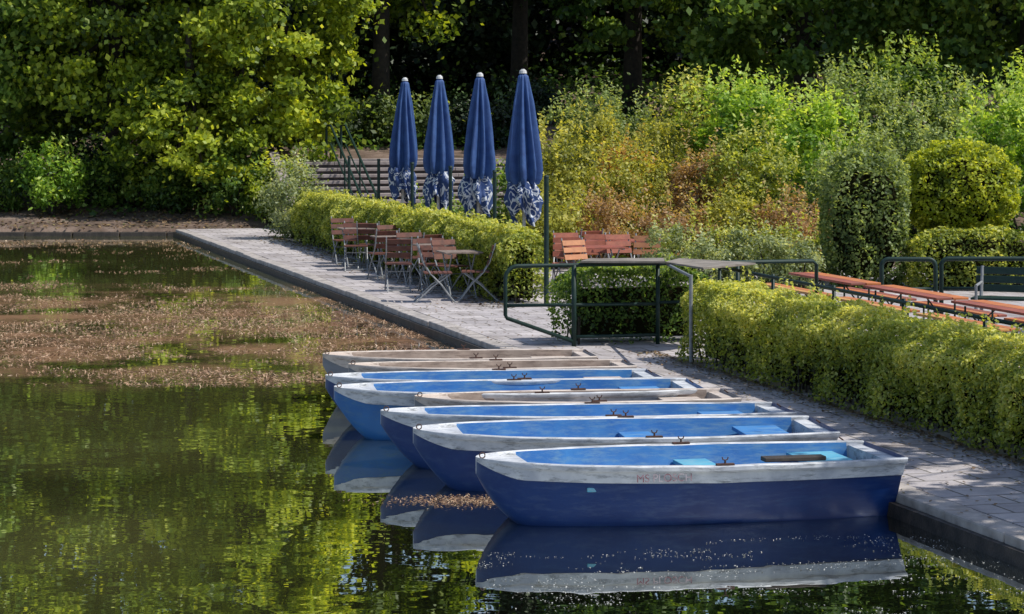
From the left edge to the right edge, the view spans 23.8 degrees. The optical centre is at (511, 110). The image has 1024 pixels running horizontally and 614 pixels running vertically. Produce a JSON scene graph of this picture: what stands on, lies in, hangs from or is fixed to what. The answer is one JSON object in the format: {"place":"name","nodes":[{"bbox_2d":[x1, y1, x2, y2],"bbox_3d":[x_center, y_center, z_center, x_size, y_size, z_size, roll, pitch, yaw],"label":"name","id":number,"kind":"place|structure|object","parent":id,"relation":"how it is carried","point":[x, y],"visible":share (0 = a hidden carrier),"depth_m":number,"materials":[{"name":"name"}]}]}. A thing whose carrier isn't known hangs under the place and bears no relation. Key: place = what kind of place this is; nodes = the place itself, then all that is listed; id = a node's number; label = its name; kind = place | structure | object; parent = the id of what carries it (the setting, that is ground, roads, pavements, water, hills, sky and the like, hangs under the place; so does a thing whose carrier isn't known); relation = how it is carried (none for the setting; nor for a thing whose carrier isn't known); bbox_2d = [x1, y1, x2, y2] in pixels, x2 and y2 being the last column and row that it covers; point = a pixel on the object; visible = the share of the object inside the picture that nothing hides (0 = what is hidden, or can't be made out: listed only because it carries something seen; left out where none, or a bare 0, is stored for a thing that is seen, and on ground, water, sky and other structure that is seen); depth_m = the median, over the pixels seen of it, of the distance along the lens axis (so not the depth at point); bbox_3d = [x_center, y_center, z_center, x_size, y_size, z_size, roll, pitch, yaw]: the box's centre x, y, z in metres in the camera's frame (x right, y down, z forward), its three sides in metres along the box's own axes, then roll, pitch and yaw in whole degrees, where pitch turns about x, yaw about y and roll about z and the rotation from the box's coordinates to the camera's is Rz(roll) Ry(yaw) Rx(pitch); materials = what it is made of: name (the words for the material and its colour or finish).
{"place":"outdoors","nodes":[
{"label":"outdoors","id":0,"kind":"place"},
{"bbox_2d":[0,236,1023,613],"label":"pond water","id":1,"kind":"structure","parent":0,"point":[192,498],"depth_m":19.10,"materials":[{"name":"green liquid"}]},
{"bbox_2d":[0,239,449,386],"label":"floating pond weed","id":2,"kind":"object","parent":1,"relation":"on","point":[189,323],"visible":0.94,"depth_m":35.12,"materials":[{"name":"brown plant"}]},
{"bbox_2d":[323,344,597,373],"bbox_3d":[-0.434,2.981,27.214,3.374,0.644,1.069,0,0,-9],"label":"rowing boat","id":3,"kind":"object","parent":1,"relation":"on","point":[336,362],"visible":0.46,"depth_m":27.49,"materials":[{"name":"wood"}]},
{"bbox_2d":[348,355,636,372],"bbox_3d":[-0.059,2.981,26.120,3.404,0.644,1.044,0,-1,-9],"label":"rowing boat","id":4,"kind":"object","parent":1,"relation":"on","point":[489,364],"visible":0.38,"depth_m":26.44,"materials":[{"name":"wood"}]},
{"bbox_2d":[325,364,662,411],"bbox_3d":[-0.036,2.981,25.045,3.774,0.644,1.066,0,0,-9],"label":"rowing boat","id":5,"kind":"object","parent":1,"relation":"on","point":[511,376],"visible":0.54,"depth_m":25.40,"materials":[{"name":"blue paint"}]},
{"bbox_2d":[334,373,702,439],"bbox_3d":[0.223,2.980,24.057,3.974,0.642,1.130,0,1,-9],"label":"rowing boat","id":6,"kind":"object","parent":1,"relation":"on","point":[361,406],"visible":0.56,"depth_m":23.71,"materials":[{"name":"blue paint"}]},
{"bbox_2d":[414,383,741,406],"bbox_3d":[0.771,2.981,23.248,3.434,0.643,1.046,0,0,-10],"label":"rowing boat","id":7,"kind":"object","parent":1,"relation":"on","point":[477,398],"visible":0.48,"depth_m":23.28,"materials":[{"name":"wood"}]},
{"bbox_2d":[381,397,795,468],"bbox_3d":[0.837,2.981,22.137,4.074,0.643,1.172,0,-1,-8],"label":"rowing boat","id":8,"kind":"object","parent":1,"relation":"on","point":[398,424],"visible":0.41,"depth_m":22.43,"materials":[{"name":"blue paint"}]},
{"bbox_2d":[413,410,843,490],"bbox_3d":[1.113,2.981,20.925,3.954,0.644,1.257,0,1,-9],"label":"rowing boat","id":9,"kind":"object","parent":1,"relation":"on","point":[449,452],"visible":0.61,"depth_m":20.99,"materials":[{"name":"blue paint"}]},
{"bbox_2d":[476,436,907,525],"bbox_3d":[1.363,2.981,19.249,3.360,0.644,1.311,0,0,-12],"label":"rowing boat","id":10,"kind":"object","parent":1,"relation":"on","point":[682,483],"visible":0.96,"depth_m":18.80,"materials":[{"name":"blue paint"}]},
{"bbox_2d":[467,534,1023,613],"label":"floating specks","id":11,"kind":"object","parent":1,"relation":"on","point":[743,573],"visible":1,"depth_m":16.66,"materials":[{"name":"brown plant"}]},
{"bbox_2d":[0,4,1023,266],"bbox_3d":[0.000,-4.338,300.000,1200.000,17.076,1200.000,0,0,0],"label":"ground","id":12,"kind":"structure","parent":0,"point":[6,218],"depth_m":64.72,"materials":[{"name":"soil"}]},
{"bbox_2d":[0,135,39,212],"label":"holly bush","id":13,"kind":"object","parent":12,"relation":"on","point":[8,187],"visible":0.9,"depth_m":65.17,"materials":[{"name":"green plant"}]},
{"bbox_2d":[0,0,101,164],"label":"maple tree","id":14,"kind":"object","parent":12,"relation":"on","point":[13,10],"visible":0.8,"depth_m":65.53,"materials":[{"name":"green plant"}]},
{"bbox_2d":[11,132,103,216],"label":"holly bush","id":15,"kind":"object","parent":12,"relation":"on","point":[50,192],"visible":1,"depth_m":64.27,"materials":[{"name":"green plant"}]},
{"bbox_2d":[0,232,172,235],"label":"shore edging","id":16,"kind":"object","parent":12,"relation":"on","point":[86,233],"visible":0.47,"depth_m":61.86,"materials":[{"name":"grey stone"}]},
{"bbox_2d":[39,87,152,198],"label":"holly bush","id":17,"kind":"object","parent":12,"relation":"on","point":[77,146],"visible":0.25,"depth_m":67.15,"materials":[{"name":"green plant"}]},
{"bbox_2d":[72,133,176,207],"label":"holly bush","id":18,"kind":"object","parent":12,"relation":"on","point":[112,197],"visible":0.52,"depth_m":65.50,"materials":[{"name":"green plant"}]},
{"bbox_2d":[0,198,258,228],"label":"leaf litter","id":19,"kind":"object","parent":12,"relation":"on","point":[99,224],"visible":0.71,"depth_m":63.86,"materials":[{"name":"brown plant"}]},
{"bbox_2d":[0,0,271,200],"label":"maple tree","id":20,"kind":"object","parent":12,"relation":"on","point":[115,70],"visible":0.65,"depth_m":65.11,"materials":[{"name":"green plant"}]},
{"bbox_2d":[127,153,205,214],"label":"holly bush","id":21,"kind":"object","parent":12,"relation":"on","point":[160,196],"visible":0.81,"depth_m":64.69,"materials":[{"name":"green plant"}]},
{"bbox_2d":[90,7,292,202],"bbox_3d":[-8.535,0.127,64.639,5.603,5.732,4.340,0,0,0],"label":"maple tree","id":22,"kind":"object","parent":12,"relation":"on","point":[158,103],"visible":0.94,"depth_m":63.91,"materials":[{"name":"green plant"}]},
{"bbox_2d":[192,126,275,218],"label":"holly bush","id":23,"kind":"object","parent":12,"relation":"on","point":[217,199],"visible":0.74,"depth_m":64.00,"materials":[{"name":"green plant"}]},
{"bbox_2d":[131,0,389,190],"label":"maple tree","id":24,"kind":"object","parent":12,"relation":"on","point":[237,28],"visible":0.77,"depth_m":64.73,"materials":[{"name":"green plant"}]},
{"bbox_2d":[235,144,314,222],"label":"holly bush","id":25,"kind":"object","parent":12,"relation":"on","point":[253,188],"visible":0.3,"depth_m":63.42,"materials":[{"name":"green plant"}]},
{"bbox_2d":[242,145,334,237],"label":"silver shrub","id":26,"kind":"object","parent":12,"relation":"on","point":[283,189],"visible":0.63,"depth_m":57.05,"materials":[{"name":"green plant"}]},
{"bbox_2d":[328,92,377,148],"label":"yew shrub","id":27,"kind":"object","parent":12,"relation":"on","point":[358,125],"visible":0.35,"depth_m":70.29,"materials":[{"name":"green plant"}]},
{"bbox_2d":[352,85,399,145],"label":"yew shrub","id":28,"kind":"object","parent":12,"relation":"on","point":[382,123],"visible":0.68,"depth_m":70.19,"materials":[{"name":"green plant"}]},
{"bbox_2d":[245,124,508,228],"bbox_3d":[-3.415,1.784,65.588,6.480,2.832,9.500,0,0,-15],"label":"fence","id":29,"kind":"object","parent":12,"relation":"on","point":[364,176],"depth_m":63.85,"materials":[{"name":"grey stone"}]},
{"bbox_2d":[287,0,484,130],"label":"maple tree","id":30,"kind":"object","parent":12,"relation":"on","point":[440,23],"visible":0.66,"depth_m":71.31,"materials":[{"name":"green plant"}]},
{"bbox_2d":[289,186,551,303],"bbox_3d":[-2.222,2.381,47.049,1.060,1.390,18.960,0,0,-15],"label":"clipped hedge","id":31,"kind":"object","parent":12,"relation":"on","point":[314,214],"visible":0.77,"depth_m":42.20,"materials":[{"name":"green plant"}]},
{"bbox_2d":[377,89,465,148],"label":"yew shrub","id":32,"kind":"object","parent":12,"relation":"on","point":[420,119],"visible":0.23,"depth_m":69.52,"materials":[{"name":"green plant"}]},
{"bbox_2d":[423,83,496,145],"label":"yew shrub","id":33,"kind":"object","parent":12,"relation":"on","point":[462,110],"visible":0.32,"depth_m":70.70,"materials":[{"name":"green plant"}]},
{"bbox_2d":[455,82,514,147],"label":"yew shrub","id":34,"kind":"object","parent":12,"relation":"on","point":[500,117],"visible":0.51,"depth_m":69.97,"materials":[{"name":"green plant"}]},
{"bbox_2d":[0,13,1023,265],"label":"ivy ground cover","id":35,"kind":"object","parent":12,"relation":"on","point":[600,75],"visible":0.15,"depth_m":76.78,"materials":[{"name":"green plant"}]},
{"bbox_2d":[10,0,1018,120],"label":"background forest","id":36,"kind":"object","parent":12,"relation":"on","point":[497,49],"visible":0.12,"depth_m":84.23,"materials":[{"name":"green plant"}]},
{"bbox_2d":[451,0,583,114],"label":"conifer tree","id":37,"kind":"object","parent":12,"relation":"on","point":[519,52],"visible":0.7,"depth_m":76.29,"materials":[{"name":"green plant"}]},
{"bbox_2d":[501,63,570,125],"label":"yew shrub","id":38,"kind":"object","parent":12,"relation":"on","point":[542,96],"visible":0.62,"depth_m":70.23,"materials":[{"name":"green plant"}]},
{"bbox_2d":[504,164,601,268],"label":"green shrub","id":39,"kind":"object","parent":12,"relation":"on","point":[566,222],"visible":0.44,"depth_m":46.20,"materials":[{"name":"green plant"}]},
{"bbox_2d":[506,114,618,243],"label":"green shrub","id":40,"kind":"object","parent":12,"relation":"on","point":[558,160],"visible":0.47,"depth_m":49.30,"materials":[{"name":"green plant"}]},
{"bbox_2d":[537,96,634,196],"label":"olive shrub","id":41,"kind":"object","parent":12,"relation":"on","point":[604,123],"visible":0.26,"depth_m":55.56,"materials":[{"name":"green plant"}]},
{"bbox_2d":[539,72,665,162],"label":"grey shrub","id":42,"kind":"object","parent":12,"relation":"on","point":[588,109],"visible":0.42,"depth_m":59.40,"materials":[{"name":"green plant"}]},
{"bbox_2d":[555,171,663,260],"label":"copper shrub","id":43,"kind":"object","parent":12,"relation":"on","point":[608,221],"visible":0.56,"depth_m":46.67,"materials":[{"name":"red plant"}]},
{"bbox_2d":[521,0,714,114],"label":"conifer tree","id":44,"kind":"object","parent":12,"relation":"on","point":[628,35],"visible":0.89,"depth_m":72.70,"materials":[{"name":"green plant"}]},
{"bbox_2d":[586,123,663,215],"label":"orange shrub","id":45,"kind":"object","parent":12,"relation":"on","point":[621,153],"visible":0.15,"depth_m":52.46,"materials":[{"name":"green plant"}]},
{"bbox_2d":[545,252,708,344],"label":"clipped hedge","id":46,"kind":"object","parent":12,"relation":"on","point":[595,320],"visible":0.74,"depth_m":31.63,"materials":[{"name":"green plant"}]},
{"bbox_2d":[579,133,686,231],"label":"olive shrub","id":47,"kind":"object","parent":12,"relation":"on","point":[657,172],"visible":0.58,"depth_m":50.13,"materials":[{"name":"green plant"}]},
{"bbox_2d":[503,259,817,346],"bbox_3d":[1.962,2.527,31.421,4.291,1.146,0.064,0,0,-15],"label":"metal railing","id":48,"kind":"object","parent":12,"relation":"on","point":[574,304],"visible":0.81,"depth_m":31.16,"materials":[{"name":"metal"}]},
{"bbox_2d":[629,212,698,286],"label":"variegated shrub","id":49,"kind":"object","parent":12,"relation":"on","point":[653,236],"visible":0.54,"depth_m":40.10,"materials":[{"name":"green plant"}]},
{"bbox_2d":[580,258,755,363],"bbox_3d":[2.186,2.513,30.636,1.842,1.175,2.869,0,0,-31],"label":"counter board","id":50,"kind":"object","parent":12,"relation":"on","point":[700,263],"visible":0.87,"depth_m":30.75,"materials":[{"name":"metal"}]},
{"bbox_2d":[621,98,718,201],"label":"olive shrub","id":51,"kind":"object","parent":12,"relation":"on","point":[668,137],"visible":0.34,"depth_m":54.19,"materials":[{"name":"green plant"}]},
{"bbox_2d":[619,180,727,257],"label":"copper shrub","id":52,"kind":"object","parent":12,"relation":"on","point":[661,217],"visible":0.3,"depth_m":46.45,"materials":[{"name":"red plant"}]},
{"bbox_2d":[631,63,747,186],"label":"bright shrub","id":53,"kind":"object","parent":12,"relation":"on","point":[703,109],"visible":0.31,"depth_m":57.97,"materials":[{"name":"green plant"}]},
{"bbox_2d":[651,124,746,222],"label":"mixed shrub","id":54,"kind":"object","parent":12,"relation":"on","point":[683,173],"visible":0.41,"depth_m":50.62,"materials":[{"name":"green plant"}]},
{"bbox_2d":[672,216,734,281],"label":"variegated shrub","id":55,"kind":"object","parent":12,"relation":"on","point":[704,249],"visible":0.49,"depth_m":40.02,"materials":[{"name":"green plant"}]},
{"bbox_2d":[687,203,755,281],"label":"green shrub","id":56,"kind":"object","parent":12,"relation":"on","point":[719,233],"visible":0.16,"depth_m":42.83,"materials":[{"name":"green plant"}]},
{"bbox_2d":[682,168,773,248],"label":"olive shrub","id":57,"kind":"object","parent":12,"relation":"on","point":[726,212],"visible":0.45,"depth_m":46.81,"materials":[{"name":"green plant"}]},
{"bbox_2d":[706,217,762,283],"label":"variegated shrub","id":58,"kind":"object","parent":12,"relation":"on","point":[735,250],"visible":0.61,"depth_m":40.34,"materials":[{"name":"green plant"}]},
{"bbox_2d":[666,54,812,205],"bbox_3d":[5.098,0.543,54.043,3.020,3.588,2.895,0,0,-23],"label":"bright shrub","id":59,"kind":"object","parent":12,"relation":"on","point":[733,103],"visible":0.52,"depth_m":53.71,"materials":[{"name":"green plant"}]},
{"bbox_2d":[690,106,809,235],"bbox_3d":[4.974,1.315,50.554,2.304,2.816,2.801,0,0,20],"label":"green shrub","id":60,"kind":"object","parent":12,"relation":"on","point":[748,177],"visible":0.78,"depth_m":50.12,"materials":[{"name":"green plant"}]},
{"bbox_2d":[739,207,805,281],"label":"green shrub","id":61,"kind":"object","parent":12,"relation":"on","point":[781,228],"visible":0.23,"depth_m":42.85,"materials":[{"name":"green plant"}]},
{"bbox_2d":[742,220,803,287],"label":"variegated shrub","id":62,"kind":"object","parent":12,"relation":"on","point":[771,246],"visible":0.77,"depth_m":40.30,"materials":[{"name":"green plant"}]},
{"bbox_2d":[640,0,930,129],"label":"chestnut tree","id":63,"kind":"object","parent":12,"relation":"on","point":[748,25],"visible":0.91,"depth_m":67.38,"materials":[{"name":"green plant"}]},
{"bbox_2d":[741,175,833,268],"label":"copper shrub","id":64,"kind":"object","parent":12,"relation":"on","point":[790,210],"visible":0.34,"depth_m":46.05,"materials":[{"name":"red plant"}]},
{"bbox_2d":[770,223,831,290],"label":"variegated shrub","id":65,"kind":"object","parent":12,"relation":"on","point":[807,254],"visible":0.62,"depth_m":40.47,"materials":[{"name":"green plant"}]},
{"bbox_2d":[744,79,880,216],"bbox_3d":[6.510,0.876,52.876,3.172,3.138,2.728,0,0,0],"label":"bright shrub","id":66,"kind":"object","parent":12,"relation":"on","point":[806,131],"visible":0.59,"depth_m":52.69,"materials":[{"name":"green plant"}]},
{"bbox_2d":[775,124,909,251],"bbox_3d":[6.619,1.650,47.596,2.859,2.787,2.537,0,0,0],"label":"grey shrub","id":67,"kind":"object","parent":12,"relation":"on","point":[815,186],"visible":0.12,"depth_m":47.58,"materials":[{"name":"green plant"}]},
{"bbox_2d":[675,266,1023,459],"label":"clipped hedge","id":68,"kind":"object","parent":12,"relation":"on","point":[951,378],"visible":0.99,"depth_m":24.23,"materials":[{"name":"green plant"}]},
{"bbox_2d":[784,52,914,183],"bbox_3d":[7.661,0.446,55.014,3.317,3.560,2.759,0,0,0],"label":"grey shrub","id":69,"kind":"object","parent":12,"relation":"on","point":[892,94],"visible":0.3,"depth_m":54.79,"materials":[{"name":"green plant"}]},
{"bbox_2d":[816,146,912,288],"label":"columnar topiary","id":70,"kind":"object","parent":12,"relation":"on","point":[866,234],"visible":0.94,"depth_m":41.12,"materials":[{"name":"green plant"}]},
{"bbox_2d":[718,267,1023,357],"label":"terrace railing","id":71,"kind":"object","parent":12,"relation":"on","point":[833,288],"visible":0.29,"depth_m":26.67,"materials":[{"name":"green paint"}]},
{"bbox_2d":[830,30,978,171],"bbox_3d":[9.324,-0.047,58.289,3.634,3.777,3.314,0,0,27],"label":"bright shrub","id":72,"kind":"object","parent":12,"relation":"on","point":[882,63],"visible":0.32,"depth_m":58.26,"materials":[{"name":"green plant"}]},
{"bbox_2d":[843,98,979,243],"bbox_3d":[8.259,1.262,49.888,3.266,3.073,3.117,0,0,-25],"label":"grey shrub","id":73,"kind":"object","parent":12,"relation":"on","point":[873,145],"visible":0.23,"depth_m":49.78,"materials":[{"name":"green plant"}]},
{"bbox_2d":[850,0,1023,131],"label":"chestnut tree","id":74,"kind":"object","parent":12,"relation":"on","point":[961,50],"visible":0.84,"depth_m":66.21,"materials":[{"name":"green plant"}]},
{"bbox_2d":[875,65,1022,187],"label":"grey shrub","id":75,"kind":"object","parent":12,"relation":"on","point":[942,122],"visible":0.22,"depth_m":52.95,"materials":[{"name":"green plant"}]},
{"bbox_2d":[879,256,1023,321],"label":"hoop barrier","id":76,"kind":"object","parent":12,"relation":"on","point":[934,288],"visible":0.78,"depth_m":34.37,"materials":[{"name":"metal"}]},
{"bbox_2d":[897,137,1022,237],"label":"round topiary","id":77,"kind":"object","parent":12,"relation":"on","point":[965,189],"visible":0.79,"depth_m":41.76,"materials":[{"name":"green plant"}]},
{"bbox_2d":[902,224,1023,288],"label":"clipped bush","id":78,"kind":"object","parent":12,"relation":"on","point":[964,273],"visible":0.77,"depth_m":40.78,"materials":[{"name":"green plant"}]},
{"bbox_2d":[944,61,1023,232],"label":"bright shrub","id":79,"kind":"object","parent":12,"relation":"on","point":[998,128],"visible":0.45,"depth_m":50.33,"materials":[{"name":"green plant"}]},
{"bbox_2d":[990,46,1023,174],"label":"bright shrub","id":80,"kind":"object","parent":12,"relation":"on","point":[1012,147],"visible":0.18,"depth_m":55.03,"materials":[{"name":"green plant"}]},
{"bbox_2d":[173,228,1023,568],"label":"quay promenade","id":81,"kind":"structure","parent":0,"point":[999,534],"depth_m":30.06,"materials":[{"name":"stone"}]},
{"bbox_2d":[343,221,367,270],"bbox_3d":[-2.952,2.563,45.919,0.460,0.933,0.656,0,0,-5],"label":"folding chair","id":82,"kind":"object","parent":81,"relation":"on","point":[349,231],"visible":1,"depth_m":46.05,"materials":[{"name":"wood"}]},
{"bbox_2d":[356,221,383,268],"bbox_3d":[-2.702,2.563,46.181,0.460,0.933,0.656,0,0,5],"label":"folding chair","id":83,"kind":"object","parent":81,"relation":"on","point":[365,231],"visible":0.69,"depth_m":46.00,"materials":[{"name":"wood"}]},
{"bbox_2d":[240,235,513,307],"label":"leaf litter","id":84,"kind":"object","parent":81,"relation":"on","point":[354,260],"visible":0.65,"depth_m":47.16,"materials":[{"name":"brown plant"}]},
{"bbox_2d":[367,228,399,280],"bbox_3d":[-2.293,2.563,43.382,0.460,0.933,0.656,0,0,-20],"label":"folding chair","id":85,"kind":"object","parent":81,"relation":"on","point":[381,239],"visible":0.77,"depth_m":43.21,"materials":[{"name":"wood"}]},
{"bbox_2d":[384,237,412,292],"bbox_3d":[-1.898,2.563,40.581,0.460,0.933,0.656,0,0,-5],"label":"folding chair","id":86,"kind":"object","parent":81,"relation":"on","point":[399,248],"visible":1,"depth_m":40.40,"materials":[{"name":"metal"}]},
{"bbox_2d":[388,77,417,203],"bbox_3d":[-2.396,1.146,53.433,0.664,3.750,0.673,1,-1,-5],"label":"closed parasol","id":87,"kind":"object","parent":81,"relation":"on","point":[403,152],"visible":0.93,"depth_m":53.28,"materials":[{"name":"blue fabric"}]},
{"bbox_2d":[417,236,447,291],"bbox_3d":[-1.323,2.563,40.419,0.460,0.933,0.656,0,0,-10],"label":"folding chair","id":88,"kind":"object","parent":81,"relation":"on","point":[425,247],"visible":0.62,"depth_m":40.57,"materials":[{"name":"wood"}]},
{"bbox_2d":[423,75,454,209],"bbox_3d":[-1.493,1.145,49.927,0.671,3.750,0.695,1,0,-7],"label":"closed parasol","id":89,"kind":"object","parent":81,"relation":"on","point":[438,156],"visible":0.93,"depth_m":49.77,"materials":[{"name":"blue fabric"}]},
{"bbox_2d":[430,237,472,294],"bbox_3d":[-1.011,2.563,39.966,0.460,0.933,0.656,0,0,-35],"label":"folding chair","id":90,"kind":"object","parent":81,"relation":"on","point":[443,242],"visible":0.77,"depth_m":40.06,"materials":[{"name":"wood"}]},
{"bbox_2d":[436,250,482,298],"bbox_3d":[-0.850,2.650,39.250,0.620,0.752,0.688,0,0,-15],"label":"folding table","id":91,"kind":"object","parent":81,"relation":"on","point":[450,252],"visible":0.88,"depth_m":39.16,"materials":[{"name":"brown wood"}]},
{"bbox_2d":[458,72,495,217],"bbox_3d":[-0.654,1.145,46.485,0.706,3.750,0.698,1,0,36],"label":"closed parasol","id":92,"kind":"object","parent":81,"relation":"on","point":[475,189],"visible":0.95,"depth_m":46.34,"materials":[{"name":"blue fabric"}]},
{"bbox_2d":[452,157,540,223],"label":"green shrub","id":93,"kind":"object","parent":81,"relation":"on","point":[501,178],"visible":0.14,"depth_m":56.69,"materials":[{"name":"green plant"}]},
{"bbox_2d":[504,69,543,282],"bbox_3d":[0.188,1.146,42.652,0.702,3.750,0.734,0,-1,-29],"label":"closed parasol","id":94,"kind":"object","parent":81,"relation":"on","point":[524,168],"visible":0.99,"depth_m":42.48,"materials":[{"name":"blue fabric"}]},
{"bbox_2d":[544,175,548,302],"bbox_3d":[0.531,2.050,37.595,0.090,2.100,0.090,0,0,0],"label":"green post","id":95,"kind":"object","parent":81,"relation":"on","point":[546,228],"visible":0.83,"depth_m":37.56,"materials":[{"name":"metal"}]},
{"bbox_2d":[561,237,599,291],"bbox_3d":[1.139,2.563,39.816,0.460,0.933,0.656,0,0,-35],"label":"terrace chair","id":96,"kind":"object","parent":81,"relation":"on","point":[574,249],"visible":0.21,"depth_m":39.95,"materials":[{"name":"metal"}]},
{"bbox_2d":[635,198,722,281],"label":"green shrub","id":97,"kind":"object","parent":81,"relation":"on","point":[670,242],"visible":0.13,"depth_m":42.85,"materials":[{"name":"green plant"}]},
{"bbox_2d":[614,350,1023,481],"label":"leaf litter","id":98,"kind":"object","parent":81,"relation":"on","point":[937,436],"visible":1,"depth_m":24.15,"materials":[{"name":"brown plant"}]},
{"bbox_2d":[789,272,880,300],"bbox_3d":[4.361,2.643,32.967,0.428,0.755,2.200,0,0,-15],"label":"beer table","id":99,"kind":"object","parent":81,"relation":"on","point":[823,277],"visible":0.61,"depth_m":32.74,"materials":[{"name":"red paint"}]},
{"bbox_2d":[863,285,968,318],"bbox_3d":[5.043,2.643,30.458,0.428,0.755,2.200,0,0,-15],"label":"beer table","id":100,"kind":"object","parent":81,"relation":"on","point":[920,293],"visible":0.6,"depth_m":30.22,"materials":[{"name":"red paint"}]},
{"bbox_2d":[951,300,1023,323],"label":"beer table","id":101,"kind":"object","parent":81,"relation":"on","point":[992,306],"visible":0.69,"depth_m":28.22,"materials":[{"name":"red paint"}]},
{"bbox_2d":[970,265,1023,320],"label":"park bench","id":102,"kind":"object","parent":81,"relation":"on","point":[981,280],"visible":0.91,"depth_m":33.60,"materials":[{"name":"green paint"}]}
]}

